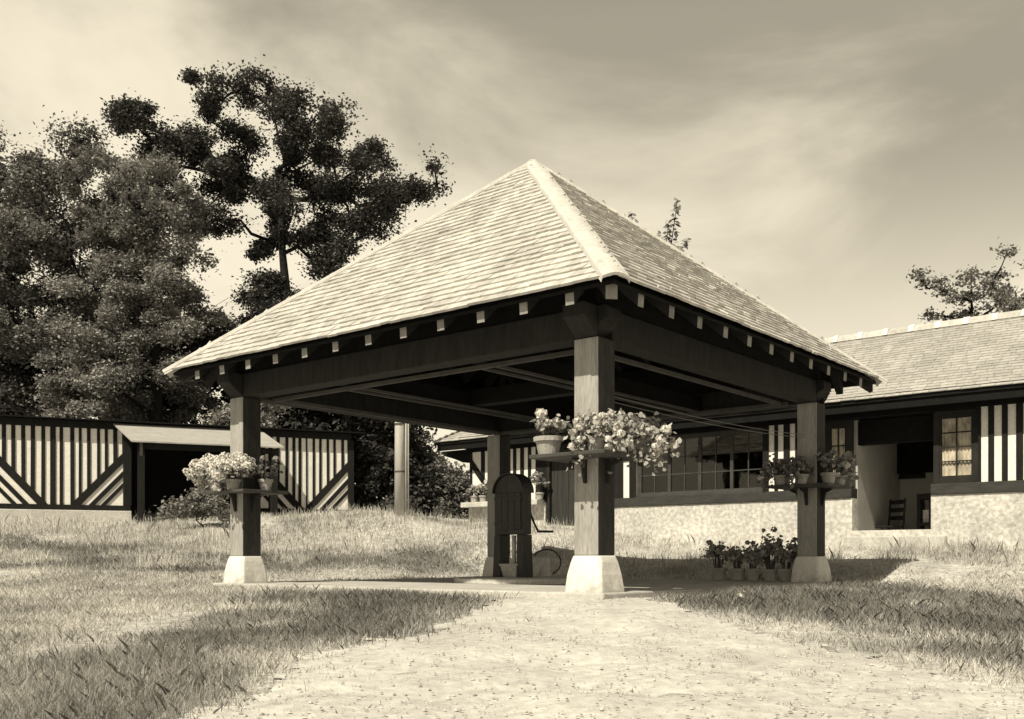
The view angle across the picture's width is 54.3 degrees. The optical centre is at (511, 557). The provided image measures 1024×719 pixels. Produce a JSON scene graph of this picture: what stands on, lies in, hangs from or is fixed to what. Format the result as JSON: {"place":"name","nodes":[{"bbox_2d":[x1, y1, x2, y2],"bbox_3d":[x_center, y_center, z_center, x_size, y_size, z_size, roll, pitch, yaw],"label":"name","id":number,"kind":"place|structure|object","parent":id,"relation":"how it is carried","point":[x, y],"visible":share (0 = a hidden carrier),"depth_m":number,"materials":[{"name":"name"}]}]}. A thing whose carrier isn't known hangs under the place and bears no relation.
{"place":"outdoors","nodes":[
{"label":"outdoors","id":0,"kind":"place"},
{"bbox_2d":[0,531,1023,670],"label":"dark grass","id":1,"kind":"structure","parent":0,"point":[367,616],"depth_m":7.95,"materials":[{"name":"grey plant"}]},
{"bbox_2d":[0,510,1023,718],"bbox_3d":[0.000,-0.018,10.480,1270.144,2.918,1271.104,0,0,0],"label":"ground","id":2,"kind":"structure","parent":0,"point":[941,569],"depth_m":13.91,"materials":[{"name":"beige plant"}]},
{"bbox_2d":[0,296,130,420],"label":"woodland tree","id":3,"kind":"object","parent":2,"relation":"on","point":[20,370],"visible":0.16,"depth_m":26.37,"materials":[{"name":"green plant"}]},
{"bbox_2d":[20,371,114,418],"bbox_3d":[-10.644,-2.618,23.986,2.143,3.740,2.032,0,0,0],"label":"flowering shrub","id":4,"kind":"object","parent":2,"relation":"on","point":[72,405],"visible":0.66,"depth_m":23.73,"materials":[{"name":"green plant"}]},
{"bbox_2d":[0,105,186,418],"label":"broadleaf tree","id":5,"kind":"object","parent":2,"relation":"on","point":[28,188],"visible":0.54,"depth_m":25.53,"materials":[{"name":"green plant"}]},
{"bbox_2d":[29,136,242,423],"bbox_3d":[-9.375,-5.907,25.543,5.106,10.118,5.029,0,0,0],"label":"broadleaf tree","id":6,"kind":"object","parent":2,"relation":"on","point":[137,204],"visible":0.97,"depth_m":24.84,"materials":[{"name":"green plant"}]},
{"bbox_2d":[0,621,305,718],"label":"tufted grass","id":7,"kind":"structure","parent":2,"relation":"on","point":[76,690],"depth_m":4.53,"materials":[{"name":"beige plant"}]},
{"bbox_2d":[57,305,277,424],"bbox_3d":[-9.550,-3.973,28.044,6.467,6.093,5.205,0,0,0],"label":"woodland tree","id":8,"kind":"object","parent":2,"relation":"on","point":[217,332],"visible":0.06,"depth_m":26.70,"materials":[{"name":"green plant"}]},
{"bbox_2d":[0,414,364,523],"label":"half timbered outbuilding","id":9,"kind":"structure","parent":2,"relation":"on","point":[89,469],"depth_m":21.60,"materials":[{"name":"wood"}]},
{"bbox_2d":[153,485,229,527],"bbox_3d":[-6.229,-0.966,20.236,1.990,1.150,1.148,0,0,0],"label":"garden shrub","id":10,"kind":"object","parent":2,"relation":"on","point":[216,503],"visible":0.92,"depth_m":20.01,"materials":[{"name":"green plant"}]},
{"bbox_2d":[191,401,294,427],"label":"flowering shrub","id":11,"kind":"object","parent":2,"relation":"on","point":[220,417],"visible":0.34,"depth_m":24.43,"materials":[{"name":"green plant"}]},
{"bbox_2d":[99,54,455,324],"bbox_3d":[-6.791,-8.040,29.822,10.340,13.824,4.928,0,0,0],"label":"pine tree","id":12,"kind":"object","parent":2,"relation":"on","point":[231,183],"visible":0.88,"depth_m":28.97,"materials":[{"name":"green plant"}]},
{"bbox_2d":[220,392,345,430],"bbox_3d":[-5.914,-3.889,28.126,5.369,5.684,4.307,0,0,0],"label":"woodland tree","id":13,"kind":"object","parent":2,"relation":"on","point":[308,419],"visible":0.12,"depth_m":27.25,"materials":[{"name":"green plant"}]},
{"bbox_2d":[326,412,441,497],"bbox_3d":[-3.636,-3.073,26.088,3.636,4.194,4.232,0,0,0],"label":"woodland tree","id":14,"kind":"object","parent":2,"relation":"on","point":[382,431],"visible":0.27,"depth_m":25.38,"materials":[{"name":"green plant"}]},
{"bbox_2d":[352,437,423,511],"bbox_3d":[-3.096,-1.784,24.435,2.940,2.304,2.341,0,0,43],"label":"hedge shrub","id":15,"kind":"object","parent":2,"relation":"on","point":[370,469],"visible":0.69,"depth_m":24.16,"materials":[{"name":"green plant"}]},
{"bbox_2d":[394,422,408,516],"bbox_3d":[-2.342,-2.394,20.982,0.290,3.200,0.230,0,0,38],"label":"utility pole","id":16,"kind":"object","parent":2,"relation":"on","point":[400,489],"visible":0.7,"depth_m":20.92,"materials":[{"name":"paint"}]},
{"bbox_2d":[381,458,469,515],"bbox_3d":[-2.090,-1.607,25.088,2.466,1.890,2.865,0,0,16],"label":"hedge shrub","id":17,"kind":"object","parent":2,"relation":"on","point":[421,474],"visible":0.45,"depth_m":24.34,"materials":[{"name":"green plant"}]},
{"bbox_2d":[412,429,450,465],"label":"hedge shrub","id":18,"kind":"object","parent":2,"relation":"on","point":[438,456],"visible":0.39,"depth_m":26.91,"materials":[{"name":"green plant"}]},
{"bbox_2d":[422,458,469,518],"bbox_3d":[-1.511,-1.579,24.767,1.898,1.851,2.097,0,0,-29],"label":"hedge shrub","id":19,"kind":"object","parent":2,"relation":"on","point":[458,482],"visible":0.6,"depth_m":24.45,"materials":[{"name":"green plant"}]},
{"bbox_2d":[0,501,1023,570],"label":"tall grass","id":20,"kind":"structure","parent":2,"relation":"on","point":[278,537],"depth_m":18.12,"materials":[{"name":"beige plant"}]},
{"bbox_2d":[213,577,840,598],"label":"floor slab","id":21,"kind":"structure","parent":2,"relation":"on","point":[636,588],"depth_m":11.18,"materials":[{"name":"concrete"}]},
{"bbox_2d":[454,576,566,583],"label":"well platform","id":22,"kind":"structure","parent":21,"relation":"on","point":[517,580],"depth_m":11.83,"materials":[{"name":"concrete"}]},
{"bbox_2d":[492,473,553,576],"bbox_3d":[0.141,-0.415,12.857,0.514,1.318,0.640,0,0,39],"label":"chain pump","id":23,"kind":"object","parent":22,"relation":"on","point":[512,492],"visible":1,"depth_m":12.61,"materials":[{"name":"paint"}]},
{"bbox_2d":[516,549,561,575],"bbox_3d":[0.335,0.093,13.262,0.631,0.428,0.250,0,0,-34],"label":"watering can","id":24,"kind":"object","parent":22,"relation":"on","point":[545,566],"visible":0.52,"depth_m":13.21,"materials":[{"name":"grey metal"}]},
{"bbox_2d":[162,159,887,592],"bbox_3d":[0.268,-2.288,12.635,6.801,5.515,6.425,0,0,39],"label":"well shelter","id":25,"kind":"object","parent":21,"relation":"on","point":[500,309],"visible":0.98,"depth_m":11.08,"materials":[{"name":"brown wood"}]},
{"bbox_2d":[182,453,228,495],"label":"potted geranium","id":26,"kind":"object","parent":25,"relation":"on","point":[205,465],"visible":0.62,"depth_m":12.36,"materials":[{"name":"plant"}]},
{"bbox_2d":[205,451,258,490],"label":"potted geranium","id":27,"kind":"object","parent":25,"relation":"on","point":[233,467],"visible":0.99,"depth_m":12.05,"materials":[{"name":"plant"}]},
{"bbox_2d":[248,455,282,489],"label":"potted geranium","id":28,"kind":"object","parent":25,"relation":"on","point":[265,483],"visible":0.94,"depth_m":12.23,"materials":[{"name":"plant"}]},
{"bbox_2d":[529,408,570,453],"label":"potted geranium","id":29,"kind":"object","parent":25,"relation":"on","point":[546,443],"visible":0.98,"depth_m":8.97,"materials":[{"name":"ceramic"}]},
{"bbox_2d":[563,408,611,476],"bbox_3d":[0.677,-1.011,8.754,0.405,0.602,0.406,0,0,30],"label":"potted geranium","id":30,"kind":"object","parent":25,"relation":"on","point":[588,429],"visible":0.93,"depth_m":8.69,"materials":[{"name":"plant"}]},
{"bbox_2d":[598,408,641,473],"bbox_3d":[0.931,-1.021,8.746,0.448,0.599,0.470,0,0,-39],"label":"potted geranium","id":31,"kind":"object","parent":25,"relation":"on","point":[618,424],"visible":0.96,"depth_m":8.66,"materials":[{"name":"plant"}]},
{"bbox_2d":[623,411,681,475],"bbox_3d":[1.217,-1.026,8.929,0.592,0.587,0.461,0,0,28],"label":"potted geranium","id":32,"kind":"object","parent":25,"relation":"on","point":[652,435],"visible":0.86,"depth_m":8.86,"materials":[{"name":"plant"}]},
{"bbox_2d":[615,402,802,437],"bbox_3d":[2.263,-1.496,10.995,0.007,0.095,4.605,0,0,39],"label":"washing line","id":33,"kind":"object","parent":25,"relation":"attached to","point":[705,423],"visible":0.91,"depth_m":10.75,"materials":[{"name":"fabric"}]},
{"bbox_2d":[615,396,803,434],"bbox_3d":[2.287,-1.531,10.976,0.007,0.086,4.605,0,0,39],"label":"washing line","id":34,"kind":"object","parent":25,"relation":"attached to","point":[704,418],"visible":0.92,"depth_m":10.68,"materials":[{"name":"fabric"}]},
{"bbox_2d":[756,453,794,494],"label":"potted geranium","id":35,"kind":"object","parent":25,"relation":"on","point":[776,468],"visible":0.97,"depth_m":12.71,"materials":[{"name":"plant"}]},
{"bbox_2d":[781,455,814,491],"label":"potted geranium","id":36,"kind":"object","parent":25,"relation":"on","point":[800,470],"visible":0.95,"depth_m":12.55,"materials":[{"name":"plant"}]},
{"bbox_2d":[815,449,847,482],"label":"potted geranium","id":37,"kind":"object","parent":25,"relation":"on","point":[827,461],"visible":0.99,"depth_m":12.55,"materials":[{"name":"plant"}]},
{"bbox_2d":[830,451,858,486],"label":"potted geranium","id":38,"kind":"object","parent":25,"relation":"on","point":[843,472],"visible":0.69,"depth_m":12.66,"materials":[{"name":"plant"}]},
{"bbox_2d":[699,539,731,579],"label":"potted geranium","id":39,"kind":"object","parent":21,"relation":"on","point":[718,571],"visible":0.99,"depth_m":13.68,"materials":[{"name":"ceramic"}]},
{"bbox_2d":[724,546,748,580],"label":"potted geranium","id":40,"kind":"object","parent":21,"relation":"on","point":[736,557],"visible":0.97,"depth_m":13.48,"materials":[{"name":"ceramic"}]},
{"bbox_2d":[742,540,767,580],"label":"potted geranium","id":41,"kind":"object","parent":21,"relation":"on","point":[752,573],"visible":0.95,"depth_m":13.36,"materials":[{"name":"ceramic"}]},
{"bbox_2d":[751,527,788,580],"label":"potted geranium","id":42,"kind":"object","parent":21,"relation":"on","point":[769,572],"visible":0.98,"depth_m":13.20,"materials":[{"name":"ceramic"}]},
{"bbox_2d":[771,542,796,580],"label":"potted geranium","id":43,"kind":"object","parent":21,"relation":"on","point":[785,574],"visible":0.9,"depth_m":13.05,"materials":[{"name":"ceramic"}]},
{"bbox_2d":[790,537,796,560],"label":"potted geranium","id":44,"kind":"object","parent":21,"relation":"on","point":[794,540],"visible":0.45,"depth_m":12.92,"materials":[{"name":"plant"}]},
{"bbox_2d":[628,198,690,250],"bbox_3d":[3.547,-4.673,23.999,1.568,8.017,0.407,0,0,0],"label":"sapling","id":45,"kind":"object","parent":2,"relation":"on","point":[671,225],"visible":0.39,"depth_m":23.98,"materials":[{"name":"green plant"}]},
{"bbox_2d":[434,309,1023,548],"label":"half timbered cottage","id":46,"kind":"structure","parent":2,"relation":"on","point":[942,407],"depth_m":17.02,"materials":[{"name":"paint"}]},
{"bbox_2d":[466,484,481,501],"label":"potted geranium","id":47,"kind":"object","parent":46,"relation":"on","point":[474,498],"visible":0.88,"depth_m":21.57,"materials":[{"name":"ceramic"}]},
{"bbox_2d":[474,480,486,501],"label":"potted geranium","id":48,"kind":"object","parent":46,"relation":"on","point":[482,497],"visible":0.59,"depth_m":21.42,"materials":[{"name":"ceramic"}]},
{"bbox_2d":[552,449,573,525],"bbox_3d":[1.106,-1.430,20.345,0.712,1.580,0.040,0,0,39],"label":"door","id":49,"kind":"structure","parent":46,"relation":"in","point":[562,480],"depth_m":20.38,"materials":[{"name":"brown wood"}]},
{"bbox_2d":[637,427,762,496],"bbox_3d":[3.481,-1.736,18.432,2.688,1.141,0.080,0,0,39],"label":"window","id":50,"kind":"structure","parent":46,"relation":"in","point":[640,476],"depth_m":18.40,"materials":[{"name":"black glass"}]},
{"bbox_2d":[825,419,853,487],"bbox_3d":[5.490,-1.736,16.781,0.497,1.141,0.080,0,0,39],"label":"window","id":51,"kind":"structure","parent":46,"relation":"in","point":[839,435],"depth_m":16.76,"materials":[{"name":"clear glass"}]},
{"bbox_2d":[875,498,905,529],"bbox_3d":[6.543,-0.572,17.383,0.478,0.922,0.400,0,0,-21],"label":"ladder back chair","id":52,"kind":"object","parent":46,"relation":"on","point":[893,510],"visible":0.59,"depth_m":17.38,"materials":[{"name":"brown wood"}]},
{"bbox_2d":[899,473,925,478],"bbox_3d":[7.219,-1.861,18.227,0.634,0.840,0.050,0,0,39],"label":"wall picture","id":53,"kind":"object","parent":46,"relation":"attached to","point":[912,475],"depth_m":18.16,"materials":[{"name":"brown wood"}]},
{"bbox_2d":[917,493,930,528],"bbox_3d":[7.198,-0.611,17.319,0.260,1.000,0.240,0,0,39],"label":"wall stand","id":54,"kind":"object","parent":46,"relation":"on","point":[923,517],"depth_m":17.28,"materials":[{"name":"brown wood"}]},
{"bbox_2d":[933,408,977,483],"bbox_3d":[6.946,-1.736,15.584,0.682,1.141,0.080,0,0,39],"label":"window","id":55,"kind":"structure","parent":46,"relation":"in","point":[955,432],"depth_m":15.60,"materials":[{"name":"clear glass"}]},
{"bbox_2d":[906,237,1023,323],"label":"spreading tree","id":56,"kind":"object","parent":2,"relation":"on","point":[1004,299],"visible":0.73,"depth_m":24.82,"materials":[{"name":"green plant"}]},
{"bbox_2d":[0,0,1023,502],"label":"sky","id":57,"kind":"structure","parent":0,"point":[814,153],"materials":[{"name":"beige"}]},
{"bbox_2d":[530,471,549,498],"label":"potted geranium","id":58,"kind":"object","parent":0,"point":[539,493],"visible":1,"depth_m":20.44,"materials":[{"name":"plant"}]},
{"bbox_2d":[156,596,1023,718],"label":"path","id":59,"kind":"structure","parent":0,"point":[609,618],"depth_m":4.91,"materials":[{"name":"beige gravel"}]},
{"bbox_2d":[168,596,1006,718],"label":"path weeds","id":60,"kind":"object","parent":59,"relation":"on","point":[594,640],"visible":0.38,"depth_m":5.19,"materials":[{"name":"grey plant"}]}
]}

